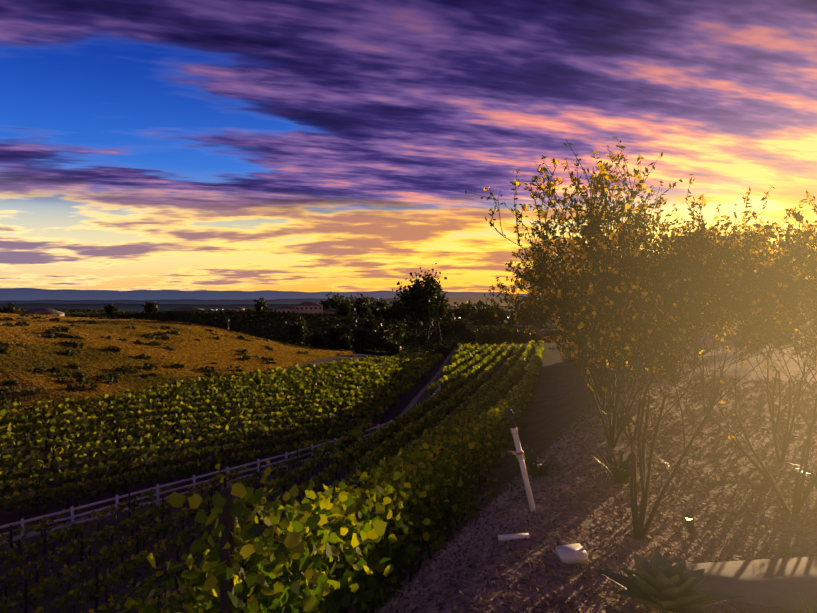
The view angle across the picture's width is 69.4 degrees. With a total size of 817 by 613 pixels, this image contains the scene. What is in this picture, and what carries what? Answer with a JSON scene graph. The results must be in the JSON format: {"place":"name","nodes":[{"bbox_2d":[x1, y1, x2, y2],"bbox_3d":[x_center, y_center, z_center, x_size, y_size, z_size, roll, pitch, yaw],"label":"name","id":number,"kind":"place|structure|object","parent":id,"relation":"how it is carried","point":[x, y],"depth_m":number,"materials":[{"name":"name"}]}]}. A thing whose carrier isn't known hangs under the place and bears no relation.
{"place":"outdoors","nodes":[
{"label":"outdoors","id":0,"kind":"place"},
{"bbox_2d":[0,303,390,310],"bbox_3d":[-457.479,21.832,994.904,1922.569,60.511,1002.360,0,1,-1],"label":"ridge","id":1,"kind":"structure","parent":0,"point":[137,307],"depth_m":1351.03,"materials":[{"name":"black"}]},
{"bbox_2d":[0,298,401,303],"bbox_3d":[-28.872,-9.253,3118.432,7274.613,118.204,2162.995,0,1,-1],"label":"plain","id":2,"kind":"structure","parent":0,"point":[247,301],"depth_m":3902.51,"materials":[{"name":"blue"}]},
{"bbox_2d":[0,288,540,300],"bbox_3d":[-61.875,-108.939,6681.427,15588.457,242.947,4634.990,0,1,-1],"label":"ridge","id":3,"kind":"structure","parent":0,"point":[32,294],"depth_m":8337.02,"materials":[{"name":"blue"}]},
{"bbox_2d":[0,304,816,612],"bbox_3d":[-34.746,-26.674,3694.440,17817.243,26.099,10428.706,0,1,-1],"label":"ground","id":4,"kind":"structure","parent":0,"point":[562,398],"depth_m":11.15,"materials":[{"name":"brown soil"}]},
{"bbox_2d":[0,313,344,410],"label":"hill scrub","id":5,"kind":"object","parent":4,"relation":"on","point":[112,377],"depth_m":106.08,"materials":[{"name":"green plant"}]},
{"bbox_2d":[0,313,355,418],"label":"hill grass","id":6,"kind":"structure","parent":4,"relation":"on","point":[92,357],"depth_m":109.83,"materials":[{"name":"plant"}]},
{"bbox_2d":[0,385,440,544],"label":"white fence","id":7,"kind":"object","parent":4,"relation":"on","point":[118,497],"depth_m":37.08,"materials":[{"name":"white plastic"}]},
{"bbox_2d":[223,314,229,329],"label":"wind machine","id":8,"kind":"object","parent":4,"relation":"on","point":[228,324],"depth_m":238.67,"materials":[{"name":"grey metal"}]},
{"bbox_2d":[0,378,522,612],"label":"grapevine trunks","id":9,"kind":"object","parent":4,"relation":"on","point":[158,596],"depth_m":39.34,"materials":[{"name":"brown"}]},
{"bbox_2d":[10,345,514,612],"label":"vineyard posts","id":10,"kind":"object","parent":4,"relation":"on","point":[226,519],"depth_m":21.64,"materials":[{"name":"brown wood"}]},
{"bbox_2d":[0,308,529,358],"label":"dark hill cover","id":11,"kind":"object","parent":4,"relation":"on","point":[269,324],"depth_m":294.64,"materials":[{"name":"green plant"}]},
{"bbox_2d":[28,413,515,612],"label":"vines","id":12,"kind":"object","parent":4,"relation":"on","point":[364,535],"depth_m":7.12,"materials":[{"name":"green plant"}]},
{"bbox_2d":[0,340,544,612],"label":"vines","id":13,"kind":"object","parent":4,"relation":"on","point":[487,399],"depth_m":55.44,"materials":[{"name":"green plant"}]},
{"bbox_2d":[36,306,538,328],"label":"house walls","id":14,"kind":"structure","parent":4,"relation":"on","point":[308,310],"depth_m":346.05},
{"bbox_2d":[18,302,532,324],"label":"house roofs","id":15,"kind":"structure","parent":14,"relation":"on","point":[42,311],"depth_m":346.06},
{"bbox_2d":[278,307,577,328],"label":"house windows","id":16,"kind":"structure","parent":14,"relation":"in","point":[334,313],"depth_m":346.21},
{"bbox_2d":[511,427,535,511],"bbox_3d":[1.284,1.854,6.543,0.303,1.033,0.079,0,1,7],"label":"irrigation riser","id":17,"kind":"object","parent":4,"relation":"on","point":[514,432],"depth_m":6.52,"materials":[{"name":"white plastic"}]},
{"bbox_2d":[507,407,516,427],"bbox_3d":[1.145,1.235,6.556,0.102,0.234,0.070,0,1,-1],"label":"sprinkler head","id":18,"kind":"object","parent":17,"relation":"on","point":[512,416],"depth_m":6.53},
{"bbox_2d":[498,464,587,563],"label":"rocks","id":19,"kind":"object","parent":4,"relation":"on","point":[575,553],"depth_m":5.29,"materials":[{"name":"white stone"}]},
{"bbox_2d":[377,368,816,612],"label":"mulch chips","id":20,"kind":"object","parent":4,"relation":"on","point":[479,608],"depth_m":7.09,"materials":[{"name":"brown wood"}]},
{"bbox_2d":[465,137,816,539],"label":"shrub","id":21,"kind":"object","parent":20,"relation":"on","point":[640,530],"depth_m":6.24,"materials":[{"name":"green plant"}]},
{"bbox_2d":[685,513,695,541],"bbox_3d":[2.909,2.305,6.096,0.136,0.358,0.079,-1,1,-44],"label":"garden light","id":22,"kind":"object","parent":20,"relation":"on","point":[691,527],"depth_m":6.07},
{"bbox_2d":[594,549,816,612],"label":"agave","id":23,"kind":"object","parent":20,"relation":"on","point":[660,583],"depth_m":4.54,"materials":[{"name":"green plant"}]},
{"bbox_2d":[498,404,816,489],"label":"strap plants","id":24,"kind":"object","parent":4,"relation":"on","point":[620,472],"depth_m":7.90,"materials":[{"name":"green plant"}]},
{"bbox_2d":[0,214,816,356],"bbox_3d":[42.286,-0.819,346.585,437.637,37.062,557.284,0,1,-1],"label":"tree","id":25,"kind":"object","parent":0,"point":[425,298],"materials":[{"name":"green plant"}]},
{"bbox_2d":[0,0,816,293],"label":"sky","id":26,"kind":"structure","parent":0,"point":[183,145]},
{"bbox_2d":[444,297,545,305],"bbox_3d":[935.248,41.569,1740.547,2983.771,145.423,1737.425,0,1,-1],"label":"ridge plateau","id":27,"kind":"structure","parent":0,"point":[465,300],"depth_m":2574.39,"materials":[{"name":"black"}]},
{"bbox_2d":[530,329,583,333],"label":"embankment","id":28,"kind":"structure","parent":0,"point":[541,331],"depth_m":352.04,"materials":[{"name":"brown soil"}]},
{"bbox_2d":[671,556,816,612],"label":"concrete path","id":29,"kind":"structure","parent":0,"point":[781,582],"depth_m":5.16,"materials":[{"name":"beige concrete"}]}
]}

